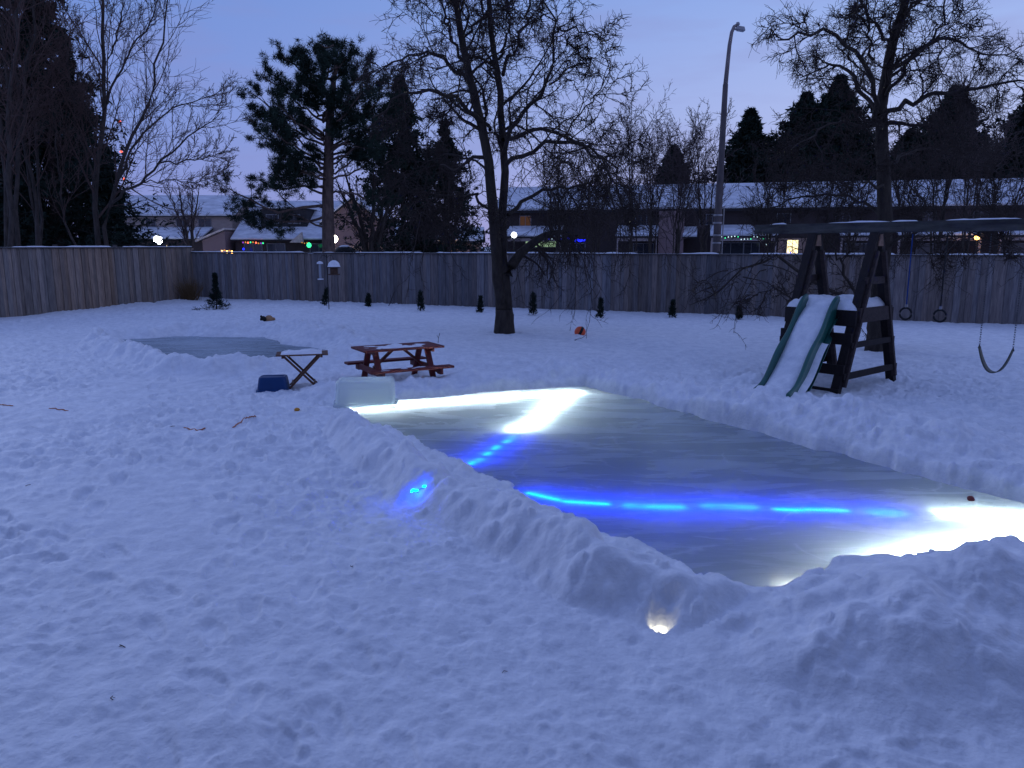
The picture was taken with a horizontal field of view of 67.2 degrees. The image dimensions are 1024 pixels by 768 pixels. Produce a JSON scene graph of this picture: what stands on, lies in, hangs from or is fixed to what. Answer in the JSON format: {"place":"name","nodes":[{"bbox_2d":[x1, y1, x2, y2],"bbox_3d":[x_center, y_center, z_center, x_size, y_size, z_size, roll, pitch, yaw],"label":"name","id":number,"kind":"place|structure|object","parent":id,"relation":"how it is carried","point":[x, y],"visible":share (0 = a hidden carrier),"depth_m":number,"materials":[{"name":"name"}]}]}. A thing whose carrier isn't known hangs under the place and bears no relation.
{"place":"outdoors","nodes":[
{"label":"outdoors","id":0,"kind":"place"},
{"bbox_2d":[124,195,254,250],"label":"beige house","id":1,"kind":"structure","parent":0,"point":[217,231],"depth_m":70.44,"materials":[{"name":"beige"}]},
{"bbox_2d":[145,218,155,226],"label":"window","id":2,"kind":"structure","parent":1,"relation":"in","point":[154,222],"depth_m":70.46,"materials":[{"name":"grey glass"}]},
{"bbox_2d":[176,218,189,226],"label":"window","id":3,"kind":"structure","parent":1,"relation":"in","point":[182,222],"depth_m":70.48,"materials":[{"name":"grey glass"}]},
{"bbox_2d":[198,218,211,226],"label":"window","id":4,"kind":"structure","parent":1,"relation":"in","point":[208,223],"depth_m":70.48,"materials":[{"name":"grey glass"}]},
{"bbox_2d":[122,336,324,358],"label":"pond ice","id":5,"kind":"structure","parent":0,"point":[200,347],"depth_m":15.57,"materials":[{"name":"grey ice"}]},
{"bbox_2d":[260,315,274,320],"bbox_3d":[-6.531,-1.742,20.544,0.408,0.198,0.220,-8,13,-39],"label":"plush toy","id":6,"kind":"object","parent":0,"point":[267,318],"visible":0.92,"depth_m":20.47,"materials":[{"name":"brown"}]},
{"bbox_2d":[319,197,400,251],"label":"brick house","id":7,"kind":"structure","parent":0,"point":[342,210],"depth_m":62.78,"materials":[{"name":"brown brick"}]},
{"bbox_2d":[392,227,484,251],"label":"tan house","id":8,"kind":"structure","parent":0,"point":[471,240],"depth_m":57.16,"materials":[{"name":"paint"}]},
{"bbox_2d":[0,247,1023,767],"bbox_3d":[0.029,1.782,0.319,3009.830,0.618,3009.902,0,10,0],"label":"snow ground","id":9,"kind":"structure","parent":0,"point":[226,595],"depth_m":4.40,"materials":[{"name":"white snow"}]},
{"bbox_2d":[0,0,112,248],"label":"bare maple tree","id":10,"kind":"object","parent":9,"relation":"on","point":[11,222],"visible":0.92,"depth_m":26.28,"materials":[{"name":"brown plant"}]},
{"bbox_2d":[0,0,116,248],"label":"bare maple tree","id":11,"kind":"object","parent":9,"relation":"on","point":[36,208],"visible":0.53,"depth_m":27.73,"materials":[{"name":"brown plant"}]},
{"bbox_2d":[0,0,140,248],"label":"spruce tree","id":12,"kind":"object","parent":9,"relation":"on","point":[69,222],"visible":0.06,"depth_m":34.06,"materials":[{"name":"green plant"}]},
{"bbox_2d":[0,0,184,248],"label":"spruce tree","id":13,"kind":"object","parent":9,"relation":"on","point":[54,224],"visible":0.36,"depth_m":33.13,"materials":[{"name":"green plant"}]},
{"bbox_2d":[0,245,194,317],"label":"wooden fence","id":14,"kind":"object","parent":9,"relation":"on","point":[37,280],"visible":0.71,"depth_m":24.35,"materials":[{"name":"brown wood"}]},
{"bbox_2d":[42,51,169,245],"bbox_3d":[-22.784,-10.872,39.540,7.520,13.550,8.010,-9,13,-40],"label":"spruce tree","id":15,"kind":"object","parent":9,"relation":"on","point":[127,193],"visible":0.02,"depth_m":39.97,"materials":[{"name":"green plant"}]},
{"bbox_2d":[65,151,153,248],"bbox_3d":[-19.673,-8.001,37.085,3.973,7.133,4.855,-10,14,-44],"label":"spruce tree","id":16,"kind":"object","parent":9,"relation":"on","point":[105,188],"visible":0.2,"depth_m":36.74,"materials":[{"name":"green plant"}]},
{"bbox_2d":[12,0,251,248],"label":"bare maple tree","id":17,"kind":"object","parent":9,"relation":"on","point":[103,103],"visible":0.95,"depth_m":27.92,"materials":[{"name":"brown plant"}]},
{"bbox_2d":[154,236,161,243],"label":"globe lamp","id":18,"kind":"object","parent":9,"relation":"on","point":[158,237],"visible":0.41,"depth_m":62.68,"materials":[{"name":"grey glass"}]},
{"bbox_2d":[160,169,209,248],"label":"bare tree","id":19,"kind":"object","parent":9,"relation":"on","point":[184,231],"visible":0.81,"depth_m":58.36,"materials":[{"name":"brown plant"}]},
{"bbox_2d":[171,277,205,299],"bbox_3d":[-11.899,-3.486,28.317,1.295,0.924,1.197,-8,13,-39],"label":"dry grass clump","id":20,"kind":"object","parent":9,"relation":"on","point":[188,293],"visible":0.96,"depth_m":28.32,"materials":[{"name":"brown plant"}]},
{"bbox_2d":[192,272,230,309],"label":"spruce tree","id":21,"kind":"object","parent":9,"relation":"on","point":[215,297],"visible":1,"depth_m":24.23,"materials":[{"name":"green plant"}]},
{"bbox_2d":[232,415,255,427],"bbox_3d":[-3.060,0.422,8.693,0.109,0.056,0.442,3,11,15],"label":"orange cord","id":22,"kind":"object","parent":9,"relation":"on","point":[242,420],"visible":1,"depth_m":8.78,"materials":[{"name":"brown plastic"}]},
{"bbox_2d":[256,374,289,392],"bbox_3d":[-3.310,-0.006,10.688,0.442,0.216,0.312,-1,10,-8],"label":"plastic tub","id":23,"kind":"object","parent":9,"relation":"on","point":[273,383],"visible":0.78,"depth_m":10.56,"materials":[{"name":"blue plastic"}]},
{"bbox_2d":[230,201,342,253],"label":"snow roofed house","id":24,"kind":"structure","parent":9,"relation":"on","point":[306,233],"depth_m":68.96,"materials":[{"name":"white snow"}]},
{"bbox_2d":[244,243,262,253],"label":"window","id":25,"kind":"structure","parent":24,"relation":"in","point":[254,247],"depth_m":68.91,"materials":[{"name":"grey glass"}]},
{"bbox_2d":[266,214,278,223],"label":"window","id":26,"kind":"structure","parent":24,"relation":"in","point":[267,215],"depth_m":69.80,"materials":[{"name":"grey glass"}]},
{"bbox_2d":[267,243,285,253],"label":"window","id":27,"kind":"structure","parent":24,"relation":"in","point":[271,247],"depth_m":68.91,"materials":[{"name":"grey glass"}]},
{"bbox_2d":[288,214,300,223],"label":"window","id":28,"kind":"structure","parent":24,"relation":"in","point":[298,214],"depth_m":69.85,"materials":[{"name":"grey glass"}]},
{"bbox_2d":[310,243,321,251],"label":"window","id":29,"kind":"structure","parent":24,"relation":"in","point":[315,247],"depth_m":68.91,"materials":[{"name":"grey glass"}]},
{"bbox_2d":[276,348,327,388],"bbox_3d":[-2.945,-0.206,10.855,0.700,0.562,0.398,-3,10,-14],"label":"folding side table","id":30,"kind":"object","parent":9,"relation":"on","point":[305,352],"visible":0.98,"depth_m":10.71,"materials":[{"name":"brown wood"}]},
{"bbox_2d":[202,28,417,253],"bbox_3d":[-8.589,-9.531,32.849,9.543,11.189,6.007,0,10,0],"label":"pine tree","id":31,"kind":"object","parent":9,"relation":"on","point":[283,143],"visible":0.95,"depth_m":32.03,"materials":[{"name":"green plant"}]},
{"bbox_2d":[320,287,327,305],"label":"evergreen","id":32,"kind":"object","parent":9,"relation":"on","point":[324,300],"visible":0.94,"depth_m":25.00,"materials":[{"name":"green plant"}]},
{"bbox_2d":[320,255,332,307],"bbox_3d":[-5.670,-3.084,23.722,0.393,1.780,0.028,0,10,0],"label":"feeder pole","id":33,"kind":"object","parent":9,"relation":"on","point":[327,278],"visible":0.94,"depth_m":23.68,"materials":[{"name":"black metal"}]},
{"bbox_2d":[317,261,323,279],"bbox_3d":[-5.890,-3.537,23.641,0.200,0.660,0.200,0,10,0],"label":"tube feeder","id":34,"kind":"object","parent":33,"relation":"hanging from","point":[320,270],"visible":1,"depth_m":23.62,"materials":[{"name":"grey plastic"}]},
{"bbox_2d":[327,258,339,274],"bbox_3d":[-5.460,-3.605,23.609,0.380,0.515,0.340,-2,10,-10],"label":"bird feeder","id":35,"kind":"object","parent":33,"relation":"attached to","point":[333,265],"visible":1,"depth_m":23.51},
{"bbox_2d":[335,245,352,252],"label":"covered grill","id":36,"kind":"object","parent":9,"relation":"on","point":[343,248],"visible":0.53,"depth_m":42.95,"materials":[{"name":"black fabric"}]},
{"bbox_2d":[314,149,411,251],"bbox_3d":[-7.026,-7.521,35.261,4.407,6.437,3.418,4,11,20],"label":"bare tree","id":37,"kind":"object","parent":9,"relation":"on","point":[362,235],"visible":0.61,"depth_m":35.04,"materials":[{"name":"brown plant"}]},
{"bbox_2d":[364,292,371,306],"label":"evergreen","id":38,"kind":"object","parent":9,"relation":"on","point":[368,300],"visible":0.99,"depth_m":25.20,"materials":[{"name":"green plant"}]},
{"bbox_2d":[344,341,453,381],"bbox_3d":[-1.660,-0.264,11.250,1.250,0.636,1.170,-6,12,-29],"label":"picnic table","id":39,"kind":"object","parent":9,"relation":"on","point":[428,347],"visible":0.94,"depth_m":11.14,"materials":[{"name":"red wood"}]},
{"bbox_2d":[315,74,486,252],"bbox_3d":[-4.791,-9.155,40.129,10.576,13.120,12.533,8,13,36],"label":"spruce tree","id":40,"kind":"object","parent":9,"relation":"on","point":[434,247],"visible":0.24,"depth_m":37.99,"materials":[{"name":"green plant"}]},
{"bbox_2d":[386,137,442,251],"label":"bare tree","id":41,"kind":"object","parent":9,"relation":"on","point":[397,147],"visible":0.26,"depth_m":38.43,"materials":[{"name":"brown plant"}]},
{"bbox_2d":[411,485,425,492],"bbox_3d":[-0.706,0.822,5.946,0.153,0.052,0.125,-6,12,-29],"label":"buried rope light","id":42,"kind":"object","parent":9,"relation":"on","point":[415,490],"visible":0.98,"depth_m":5.96,"materials":[{"name":"blue plastic"}]},
{"bbox_2d":[416,289,425,310],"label":"evergreen","id":43,"kind":"object","parent":9,"relation":"on","point":[420,298],"visible":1,"depth_m":23.36,"materials":[{"name":"green plant"}]},
{"bbox_2d":[414,130,484,251],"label":"bare tree","id":44,"kind":"object","parent":9,"relation":"on","point":[463,190],"visible":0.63,"depth_m":36.63,"materials":[{"name":"brown plant"}]},
{"bbox_2d":[369,121,530,254],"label":"spruce tree","id":45,"kind":"object","parent":9,"relation":"on","point":[471,232],"visible":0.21,"depth_m":42.14,"materials":[{"name":"green plant"}]},
{"bbox_2d":[476,295,484,312],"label":"evergreen","id":46,"kind":"object","parent":9,"relation":"on","point":[480,301],"visible":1,"depth_m":22.88,"materials":[{"name":"green plant"}]},
{"bbox_2d":[511,232,516,251],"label":"globe lamp","id":47,"kind":"object","parent":9,"relation":"on","point":[514,235],"visible":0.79,"depth_m":53.96,"materials":[{"name":"grey glass"}]},
{"bbox_2d":[342,0,695,339],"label":"old fruit tree","id":48,"kind":"object","parent":9,"relation":"on","point":[502,266],"visible":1,"depth_m":16.37,"materials":[{"name":"brown plant"}]},
{"bbox_2d":[529,291,537,314],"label":"evergreen","id":49,"kind":"object","parent":9,"relation":"on","point":[533,301],"visible":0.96,"depth_m":21.78,"materials":[{"name":"green plant"}]},
{"bbox_2d":[517,125,596,252],"bbox_3d":[2.388,-9.098,39.099,3.643,8.132,3.735,3,11,17],"label":"bare tree","id":50,"kind":"object","parent":9,"relation":"on","point":[561,189],"visible":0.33,"depth_m":38.86,"materials":[{"name":"brown plant"}]},
{"bbox_2d":[574,326,585,334],"bbox_3d":[1.503,-1.148,17.010,0.250,0.253,0.256,0,10,0],"label":"toy ball","id":51,"kind":"object","parent":9,"relation":"on","point":[580,330],"visible":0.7,"depth_m":16.91,"materials":[{"name":"orange plastic"}]},
{"bbox_2d":[560,133,638,252],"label":"bare tree","id":52,"kind":"object","parent":9,"relation":"on","point":[601,225],"visible":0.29,"depth_m":40.77,"materials":[{"name":"brown plant"}]},
{"bbox_2d":[594,297,604,317],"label":"evergreen","id":53,"kind":"object","parent":9,"relation":"on","point":[600,307],"visible":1,"depth_m":21.00,"materials":[{"name":"green plant"}]},
{"bbox_2d":[191,250,1023,323],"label":"wooden fence","id":54,"kind":"object","parent":9,"relation":"on","point":[292,275],"visible":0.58,"depth_m":23.23,"materials":[{"name":"brown wood"}]},
{"bbox_2d":[588,82,675,252],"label":"bare tree","id":55,"kind":"object","parent":9,"relation":"on","point":[626,125],"visible":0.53,"depth_m":42.21,"materials":[{"name":"brown plant"}]},
{"bbox_2d":[614,109,690,253],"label":"bare tree","id":56,"kind":"object","parent":9,"relation":"on","point":[651,202],"visible":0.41,"depth_m":45.53,"materials":[{"name":"brown plant"}]},
{"bbox_2d":[655,626,665,632],"bbox_3d":[0.778,1.315,4.056,0.058,0.056,0.045,-6,12,-29],"label":"floodlight","id":57,"kind":"object","parent":9,"relation":"on","point":[660,629],"visible":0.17,"depth_m":4.05,"materials":[{"name":"grey"}]},
{"bbox_2d":[667,298,676,317],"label":"evergreen","id":58,"kind":"object","parent":9,"relation":"on","point":[672,309],"visible":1,"depth_m":21.09,"materials":[{"name":"green plant"}]},
{"bbox_2d":[653,143,696,184],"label":"spruce tree","id":59,"kind":"object","parent":9,"relation":"on","point":[672,151],"visible":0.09,"depth_m":74.71,"materials":[{"name":"green plant"}]},
{"bbox_2d":[642,99,718,253],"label":"bare tree","id":60,"kind":"object","parent":9,"relation":"on","point":[682,211],"visible":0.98,"depth_m":43.56,"materials":[{"name":"brown plant"}]},
{"bbox_2d":[672,97,751,255],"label":"bare tree","id":61,"kind":"object","parent":9,"relation":"on","point":[702,233],"visible":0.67,"depth_m":44.41,"materials":[{"name":"brown plant"}]},
{"bbox_2d":[712,22,744,252],"bbox_3d":[7.008,-7.031,25.154,0.734,8.968,0.290,0,10,0],"label":"street lamp","id":62,"kind":"object","parent":9,"relation":"on","point":[717,223],"visible":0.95,"depth_m":25.02,"materials":[{"name":"metal"}]},
{"bbox_2d":[735,305,742,319],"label":"evergreen","id":63,"kind":"object","parent":9,"relation":"on","point":[739,316],"visible":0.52,"depth_m":20.67,"materials":[{"name":"green plant"}]},
{"bbox_2d":[694,105,784,183],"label":"spruce tree","id":64,"kind":"object","parent":9,"relation":"on","point":[750,124],"visible":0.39,"depth_m":77.53,"materials":[{"name":"green plant"}]},
{"bbox_2d":[736,140,802,252],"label":"bare tree","id":65,"kind":"object","parent":9,"relation":"on","point":[767,239],"visible":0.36,"depth_m":40.97,"materials":[{"name":"brown plant"}]},
{"bbox_2d":[725,89,872,182],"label":"spruce tree","id":66,"kind":"object","parent":9,"relation":"on","point":[799,112],"visible":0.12,"depth_m":75.52,"materials":[{"name":"green plant"}]},
{"bbox_2d":[796,149,863,252],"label":"bare tree","id":67,"kind":"object","parent":9,"relation":"on","point":[837,217],"visible":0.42,"depth_m":38.68,"materials":[{"name":"brown plant"}]},
{"bbox_2d":[810,163,876,252],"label":"bare tree","id":68,"kind":"object","parent":9,"relation":"on","point":[862,206],"visible":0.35,"depth_m":41.91,"materials":[{"name":"brown plant"}]},
{"bbox_2d":[756,72,932,182],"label":"spruce tree","id":69,"kind":"object","parent":9,"relation":"on","point":[823,104],"visible":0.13,"depth_m":73.65,"materials":[{"name":"green plant"}]},
{"bbox_2d":[677,0,1023,351],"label":"old fruit tree","id":70,"kind":"object","parent":9,"relation":"on","point":[879,122],"visible":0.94,"depth_m":13.40,"materials":[{"name":"brown plant"}]},
{"bbox_2d":[753,218,1023,396],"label":"wooden play set","id":71,"kind":"object","parent":9,"relation":"on","point":[810,338],"visible":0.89,"depth_m":10.61,"materials":[{"name":"brown wood"}]},
{"bbox_2d":[899,234,912,319],"bbox_3d":[5.381,-1.443,10.440,0.028,1.162,0.178,-8,13,-39],"label":"gymnastic ring","id":72,"kind":"object","parent":71,"relation":"hanging from","point":[908,308],"visible":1,"depth_m":10.47,"materials":[{"name":"black plastic"}]},
{"bbox_2d":[933,233,948,322],"bbox_3d":[5.665,-1.384,10.109,0.028,1.162,0.178,-8,13,-39],"label":"gymnastic ring","id":73,"kind":"object","parent":71,"relation":"hanging from","point":[942,310],"visible":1,"depth_m":10.13,"materials":[{"name":"black plastic"}]},
{"bbox_2d":[978,234,1023,372],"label":"belt swing","id":74,"kind":"object","parent":71,"relation":"hanging from","point":[986,367],"visible":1,"depth_m":9.71,"materials":[{"name":"grey"}]},
{"bbox_2d":[875,127,937,179],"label":"spruce tree","id":75,"kind":"object","parent":9,"relation":"on","point":[906,138],"visible":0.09,"depth_m":78.20,"materials":[{"name":"green plant"}]},
{"bbox_2d":[869,128,963,254],"bbox_3d":[17.924,-7.770,34.687,3.534,7.083,3.518,4,11,22],"label":"bare tree","id":76,"kind":"object","parent":9,"relation":"on","point":[918,176],"visible":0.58,"depth_m":34.48,"materials":[{"name":"brown plant"}]},
{"bbox_2d":[889,30,1015,254],"bbox_3d":[20.375,-10.358,36.411,5.059,11.567,5.089,-7,12,-33],"label":"bare tree","id":77,"kind":"object","parent":9,"relation":"on","point":[935,180],"visible":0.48,"depth_m":36.09,"materials":[{"name":"brown plant"}]},
{"bbox_2d":[891,85,1022,179],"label":"spruce tree","id":78,"kind":"object","parent":9,"relation":"on","point":[924,138],"visible":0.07,"depth_m":75.04,"materials":[{"name":"green plant"}]},
{"bbox_2d":[906,42,1023,251],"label":"bare tree","id":79,"kind":"object","parent":9,"relation":"on","point":[985,159],"visible":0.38,"depth_m":40.21,"materials":[{"name":"brown plant"}]},
{"bbox_2d":[965,137,1023,253],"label":"bare tree","id":80,"kind":"object","parent":9,"relation":"on","point":[1011,190],"visible":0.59,"depth_m":32.89,"materials":[{"name":"brown plant"}]},
{"bbox_2d":[970,97,1023,177],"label":"spruce tree","id":81,"kind":"object","parent":9,"relation":"on","point":[1019,125],"visible":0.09,"depth_m":75.24,"materials":[{"name":"green plant"}]},
{"bbox_2d":[1,0,1023,246],"label":"sky","id":82,"kind":"structure","parent":0,"point":[682,43],"materials":[{"name":"blue"}]},
{"bbox_2d":[345,386,1023,586],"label":"rink ice","id":83,"kind":"structure","parent":0,"point":[696,494],"depth_m":6.59,"materials":[{"name":"grey ice"}]},
{"bbox_2d":[498,178,1023,256],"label":"row house","id":84,"kind":"structure","parent":0,"point":[689,244],"depth_m":60.38,"materials":[{"name":"brown brick"}]},
{"bbox_2d":[519,215,530,225],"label":"window","id":85,"kind":"structure","parent":84,"relation":"in","point":[523,220],"depth_m":64.06,"materials":[{"name":"orange glass"}]},
{"bbox_2d":[525,241,555,247],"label":"window","id":86,"kind":"structure","parent":84,"relation":"in","point":[525,241],"depth_m":63.95,"materials":[{"name":"green"}]},
{"bbox_2d":[568,243,584,251],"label":"window","id":87,"kind":"structure","parent":84,"relation":"in","point":[579,247],"depth_m":63.41,"materials":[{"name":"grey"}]},
{"bbox_2d":[635,215,646,224],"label":"window","id":88,"kind":"structure","parent":84,"relation":"in","point":[639,215],"depth_m":61.85,"materials":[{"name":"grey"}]},
{"bbox_2d":[633,243,653,253],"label":"window","id":89,"kind":"structure","parent":84,"relation":"in","point":[644,246],"depth_m":62.20,"materials":[{"name":"grey glass"}]},
{"bbox_2d":[699,214,712,224],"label":"window","id":90,"kind":"structure","parent":84,"relation":"in","point":[711,223],"depth_m":60.67,"materials":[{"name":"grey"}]},
{"bbox_2d":[720,242,743,255],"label":"window","id":91,"kind":"structure","parent":84,"relation":"in","point":[730,247],"depth_m":60.61,"materials":[{"name":"grey glass"}]},
{"bbox_2d":[743,242,759,255],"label":"window","id":92,"kind":"structure","parent":84,"relation":"in","point":[751,247],"depth_m":60.28,"materials":[{"name":"grey glass"}]},
{"bbox_2d":[777,213,790,223],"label":"window","id":93,"kind":"structure","parent":84,"relation":"in","point":[777,213],"depth_m":59.34,"materials":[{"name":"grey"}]},
{"bbox_2d":[786,239,798,253],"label":"window","id":94,"kind":"structure","parent":84,"relation":"in","point":[790,241],"depth_m":59.48,"materials":[{"name":"yellow"}]},
{"bbox_2d":[844,243,866,252],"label":"window","id":95,"kind":"structure","parent":84,"relation":"in","point":[856,244],"depth_m":58.47,"materials":[{"name":"grey glass"}]},
{"bbox_2d":[923,213,935,220],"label":"window","id":96,"kind":"structure","parent":84,"relation":"in","point":[925,216],"depth_m":57.05,"materials":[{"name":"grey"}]},
{"bbox_2d":[915,243,945,254],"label":"window","id":97,"kind":"structure","parent":84,"relation":"in","point":[927,249],"depth_m":57.45,"materials":[{"name":"grey glass"}]},
{"bbox_2d":[997,243,1023,253],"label":"window","id":98,"kind":"structure","parent":84,"relation":"in","point":[1021,245],"depth_m":56.04,"materials":[{"name":"grey glass"}]},
{"bbox_2d":[967,496,974,500],"bbox_3d":[3.664,0.917,6.148,0.056,0.051,0.056,-6,12,-29],"label":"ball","id":99,"kind":"object","parent":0,"point":[970,498],"visible":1,"depth_m":6.13,"materials":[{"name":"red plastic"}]}
]}

